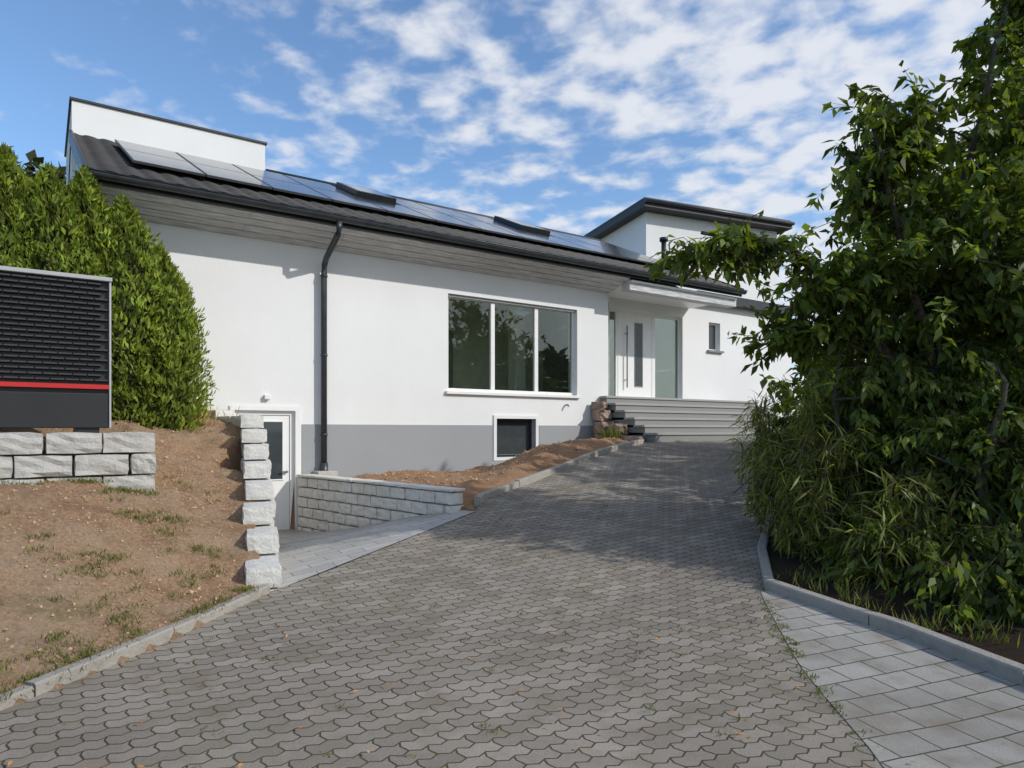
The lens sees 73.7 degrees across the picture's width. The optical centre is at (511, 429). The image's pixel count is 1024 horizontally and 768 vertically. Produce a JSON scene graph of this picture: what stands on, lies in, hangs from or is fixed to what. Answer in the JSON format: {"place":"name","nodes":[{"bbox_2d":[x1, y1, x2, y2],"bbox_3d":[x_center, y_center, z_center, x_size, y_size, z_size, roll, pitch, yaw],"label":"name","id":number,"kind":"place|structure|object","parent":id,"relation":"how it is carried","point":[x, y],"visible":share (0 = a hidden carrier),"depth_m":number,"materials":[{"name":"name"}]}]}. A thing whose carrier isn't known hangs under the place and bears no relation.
{"place":"outdoors","nodes":[
{"label":"outdoors","id":0,"kind":"place"},
{"bbox_2d":[89,167,458,236],"bbox_3d":[-1.490,-4.784,15.729,14.420,2.404,5.300,0,0,-35],"label":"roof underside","id":1,"kind":"object","parent":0,"point":[243,196],"depth_m":10.97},
{"bbox_2d":[0,439,883,767],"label":"driveway","id":2,"kind":"structure","parent":0,"point":[436,703],"depth_m":4.42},
{"bbox_2d":[8,486,913,767],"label":"fallen leaves","id":3,"kind":"object","parent":2,"relation":"on","point":[468,658],"visible":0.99,"depth_m":4.52,"materials":[{"name":"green plant"}]},
{"bbox_2d":[188,495,884,767],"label":"paving weeds","id":4,"kind":"object","parent":2,"relation":"on","point":[804,671],"visible":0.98,"depth_m":4.59,"materials":[{"name":"green plant"}]},
{"bbox_2d":[0,0,1020,415],"label":"sky","id":5,"kind":"structure","parent":0,"point":[560,115],"materials":[{"name":"blue"}]},
{"bbox_2d":[0,418,1023,765],"bbox_3d":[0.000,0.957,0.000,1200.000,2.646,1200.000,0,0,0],"label":"ground","id":6,"kind":"structure","parent":0,"point":[20,586],"depth_m":5.62,"materials":[{"name":"soil"}]},
{"bbox_2d":[21,149,65,184],"bbox_3d":[-23.295,-5.939,34.106,11.968,15.081,9.457,0,0,0],"label":"deciduous tree","id":7,"kind":"object","parent":6,"relation":"on","point":[31,156],"visible":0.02,"depth_m":32.47,"materials":[{"name":"green plant"}]},
{"bbox_2d":[0,266,111,432],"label":"outdoor heat pump","id":8,"kind":"object","parent":6,"relation":"on","point":[55,349],"visible":1,"depth_m":6.80,"materials":[{"name":"metal"}]},
{"bbox_2d":[0,432,155,491],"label":"garden block wall","id":9,"kind":"structure","parent":6,"relation":"on","point":[26,467],"depth_m":6.73,"materials":[{"name":"white stone"}]},
{"bbox_2d":[0,141,218,432],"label":"thuja hedge","id":10,"kind":"object","parent":6,"relation":"on","point":[50,220],"visible":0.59,"depth_m":8.88,"materials":[{"name":"green plant"}]},
{"bbox_2d":[0,584,269,710],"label":"kerb","id":11,"kind":"structure","parent":6,"relation":"on","point":[136,647],"depth_m":4.44,"materials":[{"name":"concrete"}]},
{"bbox_2d":[0,474,273,701],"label":"grass tufts","id":12,"kind":"object","parent":6,"relation":"on","point":[130,489],"visible":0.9,"depth_m":5.21,"materials":[{"name":"plant"}]},
{"bbox_2d":[185,403,239,426],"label":"dry grass","id":13,"kind":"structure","parent":6,"relation":"on","point":[205,415],"depth_m":10.11,"materials":[{"name":"green plant"}]},
{"bbox_2d":[203,410,281,592],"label":"stepped block wall","id":14,"kind":"structure","parent":6,"relation":"on","point":[262,539],"depth_m":7.46,"materials":[{"name":"stone"}]},
{"bbox_2d":[0,420,625,690],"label":"soil clods","id":15,"kind":"object","parent":6,"relation":"on","point":[158,580],"visible":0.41,"depth_m":6.49,"materials":[{"name":"brown soil"}]},
{"bbox_2d":[312,470,337,475],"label":"drain block","id":16,"kind":"structure","parent":6,"relation":"on","point":[331,473],"depth_m":11.90,"materials":[{"name":"grey concrete"}]},
{"bbox_2d":[270,510,474,591],"bbox_3d":[-2.226,1.383,9.257,2.677,0.693,6.208,0,0,-26],"label":"paved apron","id":17,"kind":"object","parent":6,"relation":"on","point":[302,554],"visible":0.69,"depth_m":7.92,"materials":[{"name":"grey concrete"}]},
{"bbox_2d":[137,222,607,516],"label":"front wall","id":18,"kind":"structure","parent":6,"relation":"on","point":[259,300],"depth_m":12.47,"materials":[{"name":"white paint"}]},
{"bbox_2d":[235,410,293,528],"bbox_3d":[-4.236,0.785,11.666,1.000,2.230,0.080,0,0,-35],"label":"basement door frame","id":19,"kind":"object","parent":18,"relation":"in","point":[291,442],"visible":0.42,"depth_m":11.89,"materials":[{"name":"white plastic"}]},
{"bbox_2d":[238,415,288,529],"bbox_3d":[-4.230,0.740,11.674,0.840,1.980,0.058,0,0,-35],"label":"basement door","id":20,"kind":"structure","parent":19,"relation":"in","point":[281,499],"depth_m":11.78,"materials":[{"name":"white plastic"}]},
{"bbox_2d":[256,421,283,480],"bbox_3d":[-4.146,0.355,11.694,0.460,1.030,0.016,0,0,-35],"label":"basement door glass bead","id":21,"kind":"object","parent":20,"relation":"attached to","point":[282,449],"visible":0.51,"depth_m":11.81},
{"bbox_2d":[229,405,299,529],"bbox_3d":[-4.196,0.745,11.608,1.160,2.310,0.080,0,0,-35],"label":"basement door trim","id":22,"kind":"structure","parent":18,"relation":"attached to","point":[296,409],"depth_m":11.86,"materials":[{"name":"white paint"}]},
{"bbox_2d":[320,274,327,470],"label":"downpipe brackets","id":23,"kind":"object","parent":18,"relation":"attached to","point":[323,466],"visible":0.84,"depth_m":12.01,"materials":[{"name":"black metal"}]},
{"bbox_2d":[321,220,342,462],"bbox_3d":[-3.108,-1.410,11.759,0.104,4.180,0.854,0,0,-35],"label":"downpipe","id":24,"kind":"object","parent":18,"relation":"attached to","point":[333,242],"visible":1,"depth_m":12.02,"materials":[{"name":"black metal"}]},
{"bbox_2d":[99,184,629,292],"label":"eave boards","id":25,"kind":"object","parent":18,"relation":"on","point":[168,210],"visible":0.85,"depth_m":12.03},
{"bbox_2d":[74,133,740,288],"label":"roof tiles","id":26,"kind":"object","parent":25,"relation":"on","point":[104,154],"visible":0.37,"depth_m":12.47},
{"bbox_2d":[68,146,70,182],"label":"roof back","id":27,"kind":"structure","parent":26,"relation":"attached to","point":[69,164],"depth_m":14.47,"materials":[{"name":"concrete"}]},
{"bbox_2d":[69,129,87,169],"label":"verge","id":28,"kind":"structure","parent":26,"relation":"attached to","point":[77,153],"depth_m":11.22,"materials":[{"name":"metal"}]},
{"bbox_2d":[66,100,264,184],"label":"roof block","id":29,"kind":"structure","parent":26,"relation":"on","point":[97,122],"depth_m":14.75,"materials":[{"name":"white paint"}]},
{"bbox_2d":[64,96,266,156],"bbox_3d":[-8.337,-6.703,16.331,3.885,0.044,3.580,0,0,-35],"label":"roof block coping","id":30,"kind":"object","parent":29,"relation":"on","point":[148,116],"visible":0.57,"depth_m":14.78,"materials":[{"name":"grey metal"}]},
{"bbox_2d":[117,140,659,263],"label":"solar panels","id":31,"kind":"object","parent":26,"relation":"on","point":[169,161],"visible":0.96,"depth_m":14.10,"materials":[{"name":"glass"}]},
{"bbox_2d":[115,139,688,270],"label":"solar panel frames","id":32,"kind":"structure","parent":26,"relation":"on","point":[242,182],"depth_m":13.26,"materials":[{"name":"metal"}]},
{"bbox_2d":[94,178,739,296],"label":"eave fascia","id":33,"kind":"structure","parent":26,"relation":"attached to","point":[209,201],"depth_m":11.90,"materials":[{"name":"black metal"}]},
{"bbox_2d":[88,169,746,294],"bbox_3d":[0.049,-3.533,13.488,14.480,0.085,0.156,0,0,-35],"label":"gutter","id":34,"kind":"object","parent":26,"relation":"attached to","point":[193,192],"visible":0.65,"depth_m":11.64,"materials":[{"name":"black metal"}]},
{"bbox_2d":[89,168,747,290],"bbox_3d":[0.094,-3.578,13.422,14.480,0.024,0.024,0,0,-35],"label":"gutter bead","id":35,"kind":"object","parent":34,"relation":"attached to","point":[372,221],"visible":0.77,"depth_m":11.53,"materials":[{"name":"black metal"}]},
{"bbox_2d":[265,169,604,241],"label":"ridge tiles","id":36,"kind":"object","parent":26,"relation":"attached to","point":[334,184],"visible":0.31,"depth_m":18.31,"materials":[{"name":"concrete"}]},
{"bbox_2d":[336,182,550,235],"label":"roof window frames","id":37,"kind":"structure","parent":26,"relation":"in","point":[358,193],"depth_m":15.37,"materials":[{"name":"black metal"}]},
{"bbox_2d":[342,183,544,229],"bbox_3d":[-1.505,-5.399,16.594,5.100,0.479,1.056,0,0,-35],"label":"roof window glass","id":38,"kind":"object","parent":37,"relation":"in","point":[379,193],"visible":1,"depth_m":15.63,"materials":[{"name":"glass"}]},
{"bbox_2d":[629,278,678,287],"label":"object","id":39,"kind":"structure","parent":26,"relation":"attached to","point":[653,282],"depth_m":19.99,"materials":[{"name":"black metal"}]},
{"bbox_2d":[660,237,667,258],"bbox_3d":[4.289,-4.965,19.293,0.240,0.930,0.240,0,0,-35],"label":"vent pipe","id":40,"kind":"object","parent":26,"relation":"attached to","point":[663,240],"visible":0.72,"depth_m":19.23,"materials":[{"name":"metal"}]},
{"bbox_2d":[700,274,743,296],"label":"verge","id":41,"kind":"structure","parent":26,"relation":"attached to","point":[725,283],"depth_m":18.07,"materials":[{"name":"metal"}]},
{"bbox_2d":[302,424,593,496],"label":"plinth","id":42,"kind":"structure","parent":18,"relation":"attached to","point":[354,450],"depth_m":13.07,"materials":[{"name":"grey paint"}]},
{"bbox_2d":[448,297,573,394],"bbox_3d":[0.028,-1.755,14.682,3.355,1.950,0.076,0,0,-35],"label":"window frame","id":43,"kind":"object","parent":18,"relation":"attached to","point":[492,348],"visible":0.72,"depth_m":14.97,"materials":[{"name":"white plastic"}]},
{"bbox_2d":[448,294,575,312],"bbox_3d":[0.062,-2.704,14.634,3.353,0.049,0.049,0,0,-35],"label":"window shutter case","id":44,"kind":"object","parent":18,"relation":"attached to","point":[507,302],"depth_m":14.54,"materials":[{"name":"white plastic"}]},
{"bbox_2d":[445,391,580,397],"bbox_3d":[0.096,-0.749,14.584,3.475,0.058,0.169,0,0,-35],"label":"window sill","id":45,"kind":"structure","parent":18,"relation":"attached to","point":[507,394],"depth_m":14.39,"materials":[{"name":"white stone"}]},
{"bbox_2d":[497,419,531,456],"bbox_3d":[-0.003,0.165,14.687,1.020,0.810,0.070,0,0,-35],"label":"basement window frame","id":46,"kind":"object","parent":18,"relation":"attached to","point":[530,441],"visible":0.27,"depth_m":14.79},
{"bbox_2d":[497,421,528,454],"bbox_3d":[-0.011,0.165,14.699,0.920,0.710,0.021,0,0,-35],"label":"basement window glass","id":47,"kind":"object","parent":46,"relation":"in","point":[512,437],"visible":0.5,"depth_m":14.70,"materials":[{"name":"black glass"}]},
{"bbox_2d":[493,415,538,460],"bbox_3d":[0.066,0.165,14.588,1.160,0.950,0.130,0,0,-35],"label":"basement window surround","id":48,"kind":"object","parent":18,"relation":"attached to","point":[535,425],"visible":0.75,"depth_m":14.44,"materials":[{"name":"white paint"}]},
{"bbox_2d":[448,298,609,395],"bbox_3d":[-0.296,-1.700,16.077,4.900,2.800,2.270,0,0,-35],"label":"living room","id":49,"kind":"object","parent":18,"relation":"attached to","point":[468,323],"visible":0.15,"depth_m":17.12,"materials":[{"name":"grey glass"}]},
{"bbox_2d":[448,331,452,387],"bbox_3d":[-1.780,-1.355,16.376,0.800,2.090,0.070,0,0,-35],"label":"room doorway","id":50,"kind":"structure","parent":49,"relation":"attached to","point":[450,359],"depth_m":16.53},
{"bbox_2d":[508,306,524,390],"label":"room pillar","id":51,"kind":"structure","parent":49,"relation":"on","point":[516,348],"depth_m":16.60,"materials":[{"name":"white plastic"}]},
{"bbox_2d":[296,474,465,551],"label":"retaining block wall","id":52,"kind":"structure","parent":6,"relation":"on","point":[328,503],"depth_m":10.37,"materials":[{"name":"stone"}]},
{"bbox_2d":[474,439,643,507],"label":"kerb","id":53,"kind":"structure","parent":6,"relation":"on","point":[479,498],"depth_m":10.68,"materials":[{"name":"concrete"}]},
{"bbox_2d":[594,424,625,438],"bbox_3d":[2.129,0.036,14.930,0.752,0.432,0.747,0,0,44],"label":"weed plant","id":54,"kind":"object","parent":6,"relation":"on","point":[609,433],"visible":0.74,"depth_m":14.81,"materials":[{"name":"green plant"}]},
{"bbox_2d":[591,401,645,441],"bbox_3d":[2.174,-0.127,15.069,0.761,1.064,1.571,0,0,-34],"label":"stone pile","id":55,"kind":"object","parent":6,"relation":"on","point":[601,412],"visible":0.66,"depth_m":15.41,"materials":[{"name":"grey stone"}]},
{"bbox_2d":[600,212,776,303],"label":"walls","id":56,"kind":"structure","parent":6,"relation":"on","point":[643,233],"depth_m":25.36,"materials":[{"name":"white paint"}]},
{"bbox_2d":[586,199,791,238],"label":"roof","id":57,"kind":"structure","parent":56,"relation":"on","point":[626,216],"depth_m":25.44,"materials":[{"name":"grey metal"}]},
{"bbox_2d":[584,197,790,235],"bbox_3d":[6.894,-8.055,27.492,6.830,0.310,4.580,0,0,-24],"label":"roof fascia","id":58,"kind":"object","parent":57,"relation":"on","point":[669,201],"visible":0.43,"depth_m":25.47,"materials":[{"name":"metal"}]},
{"bbox_2d":[645,198,794,224],"bbox_3d":[7.856,-8.070,25.326,6.900,0.133,0.140,0,0,-24],"label":"gutter","id":59,"kind":"object","parent":57,"relation":"attached to","point":[680,205],"visible":1,"depth_m":25.13,"materials":[{"name":"black metal"}]},
{"bbox_2d":[600,396,779,442],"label":"entrance steps","id":60,"kind":"structure","parent":6,"relation":"on","point":[652,419],"depth_m":16.01,"materials":[{"name":"grey stone"}]},
{"bbox_2d":[608,297,789,416],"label":"entrance wall","id":61,"kind":"structure","parent":6,"relation":"on","point":[705,374],"depth_m":19.73,"materials":[{"name":"white paint"}]},
{"bbox_2d":[610,309,617,395],"bbox_3d":[2.395,-1.950,17.417,0.750,2.300,0.070,0,0,-35],"label":"sidelight frame","id":62,"kind":"object","parent":61,"relation":"attached to","point":[616,350],"visible":0.24,"depth_m":17.58,"materials":[{"name":"white plastic"}]},
{"bbox_2d":[618,310,653,396],"bbox_3d":[3.249,-1.950,18.002,1.314,2.300,0.081,0,0,-35],"label":"door frame","id":63,"kind":"object","parent":61,"relation":"attached to","point":[636,313],"visible":0.59,"depth_m":17.93,"materials":[{"name":"white plastic"}]},
{"bbox_2d":[620,313,651,396],"bbox_3d":[3.252,-1.925,17.993,1.170,2.210,0.063,0,0,-35],"label":"front door","id":64,"kind":"structure","parent":63,"relation":"attached to","point":[629,321],"depth_m":17.98,"materials":[{"name":"white metal"}]},
{"bbox_2d":[625,326,627,387],"bbox_3d":[2.965,-1.900,17.709,0.034,1.600,0.098,0,0,-35],"label":"front door handle","id":65,"kind":"object","parent":64,"relation":"attached to","point":[626,333],"visible":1,"depth_m":17.68,"materials":[{"name":"metal"}]},
{"bbox_2d":[634,323,642,386],"bbox_3d":[3.344,-1.975,18.022,0.300,1.690,0.015,0,0,-35],"label":"front door glass bead","id":66,"kind":"object","parent":64,"relation":"attached to","point":[634,354],"visible":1,"depth_m":17.99,"materials":[{"name":"metal"}]},
{"bbox_2d":[610,311,676,397],"bbox_3d":[3.362,-1.950,18.084,3.000,2.200,0.005,0,0,-35],"label":"sidelight glass","id":67,"kind":"object","parent":61,"relation":"on","point":[665,358],"visible":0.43,"depth_m":18.62,"materials":[{"name":"clear glass"}]},
{"bbox_2d":[654,315,679,397],"bbox_3d":[4.212,-1.950,18.675,1.030,2.300,0.071,0,0,-35],"label":"window frame","id":68,"kind":"object","parent":61,"relation":"attached to","point":[678,353],"visible":0.53,"depth_m":18.91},
{"bbox_2d":[709,323,716,349],"bbox_3d":[5.737,-2.680,19.749,0.500,0.800,0.060,0,0,-35],"label":"window frame","id":69,"kind":"object","parent":61,"relation":"attached to","point":[715,325],"visible":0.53,"depth_m":19.84,"materials":[{"name":"white plastic"}]},
{"bbox_2d":[709,325,714,349],"bbox_3d":[5.740,-2.680,19.744,0.420,0.720,0.010,0,0,-35],"label":"window glass","id":70,"kind":"object","parent":69,"relation":"attached to","point":[712,337],"visible":0.5,"depth_m":19.79,"materials":[{"name":"grey glass"}]},
{"bbox_2d":[707,350,723,352],"bbox_3d":[5.811,-2.249,19.641,0.660,0.058,0.199,0,0,-35],"label":"window sill","id":71,"kind":"structure","parent":61,"relation":"attached to","point":[714,351],"depth_m":19.55,"materials":[{"name":"metal"}]},
{"bbox_2d":[757,513,773,587],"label":"kerb","id":72,"kind":"structure","parent":6,"relation":"on","point":[765,567],"depth_m":6.79,"materials":[{"name":"concrete"}]},
{"bbox_2d":[643,0,1023,466],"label":"cherry tree","id":73,"kind":"object","parent":6,"relation":"on","point":[970,280],"visible":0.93,"depth_m":6.71,"materials":[{"name":"green plant"}]},
{"bbox_2d":[722,378,999,600],"bbox_3d":[3.263,0.736,7.438,1.983,2.580,4.141,0,0,0],"label":"bamboo reed","id":74,"kind":"object","parent":6,"relation":"on","point":[777,463],"visible":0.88,"depth_m":6.56,"materials":[{"name":"green plant"}]},
{"bbox_2d":[754,311,1023,640],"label":"shrub","id":75,"kind":"object","parent":6,"relation":"on","point":[957,444],"visible":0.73,"depth_m":6.07,"materials":[{"name":"green plant"}]},
{"bbox_2d":[759,150,1023,468],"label":"deciduous tree","id":76,"kind":"object","parent":6,"relation":"on","point":[848,240],"visible":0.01,"depth_m":11.92,"materials":[{"name":"green plant"}]},
{"bbox_2d":[761,591,1023,767],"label":"paved strip","id":77,"kind":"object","parent":6,"relation":"on","point":[906,701],"visible":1,"depth_m":3.95,"materials":[{"name":"grey concrete"}]},
{"bbox_2d":[766,518,1020,647],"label":"tall grass","id":78,"kind":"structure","parent":6,"relation":"on","point":[913,621],"depth_m":5.40,"materials":[{"name":"green plant"}]},
{"bbox_2d":[765,578,1023,685],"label":"kerb","id":79,"kind":"structure","parent":6,"relation":"on","point":[1001,666],"depth_m":4.81,"materials":[{"name":"concrete"}]},
{"bbox_2d":[543,312,567,392],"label":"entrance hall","id":80,"kind":"structure","parent":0,"point":[555,351],"depth_m":17.79,"materials":[{"name":"black glass"}]},
{"bbox_2d":[608,280,736,308],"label":"entrance soffit","id":81,"kind":"structure","parent":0,"point":[617,293],"depth_m":17.36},
{"bbox_2d":[622,282,735,307],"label":"entrance beam","id":82,"kind":"structure","parent":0,"point":[642,289],"depth_m":16.49,"materials":[{"name":"white paint"}]},
{"bbox_2d":[697,290,797,315],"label":"annex fascia","id":83,"kind":"structure","parent":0,"point":[756,304],"depth_m":20.23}
]}

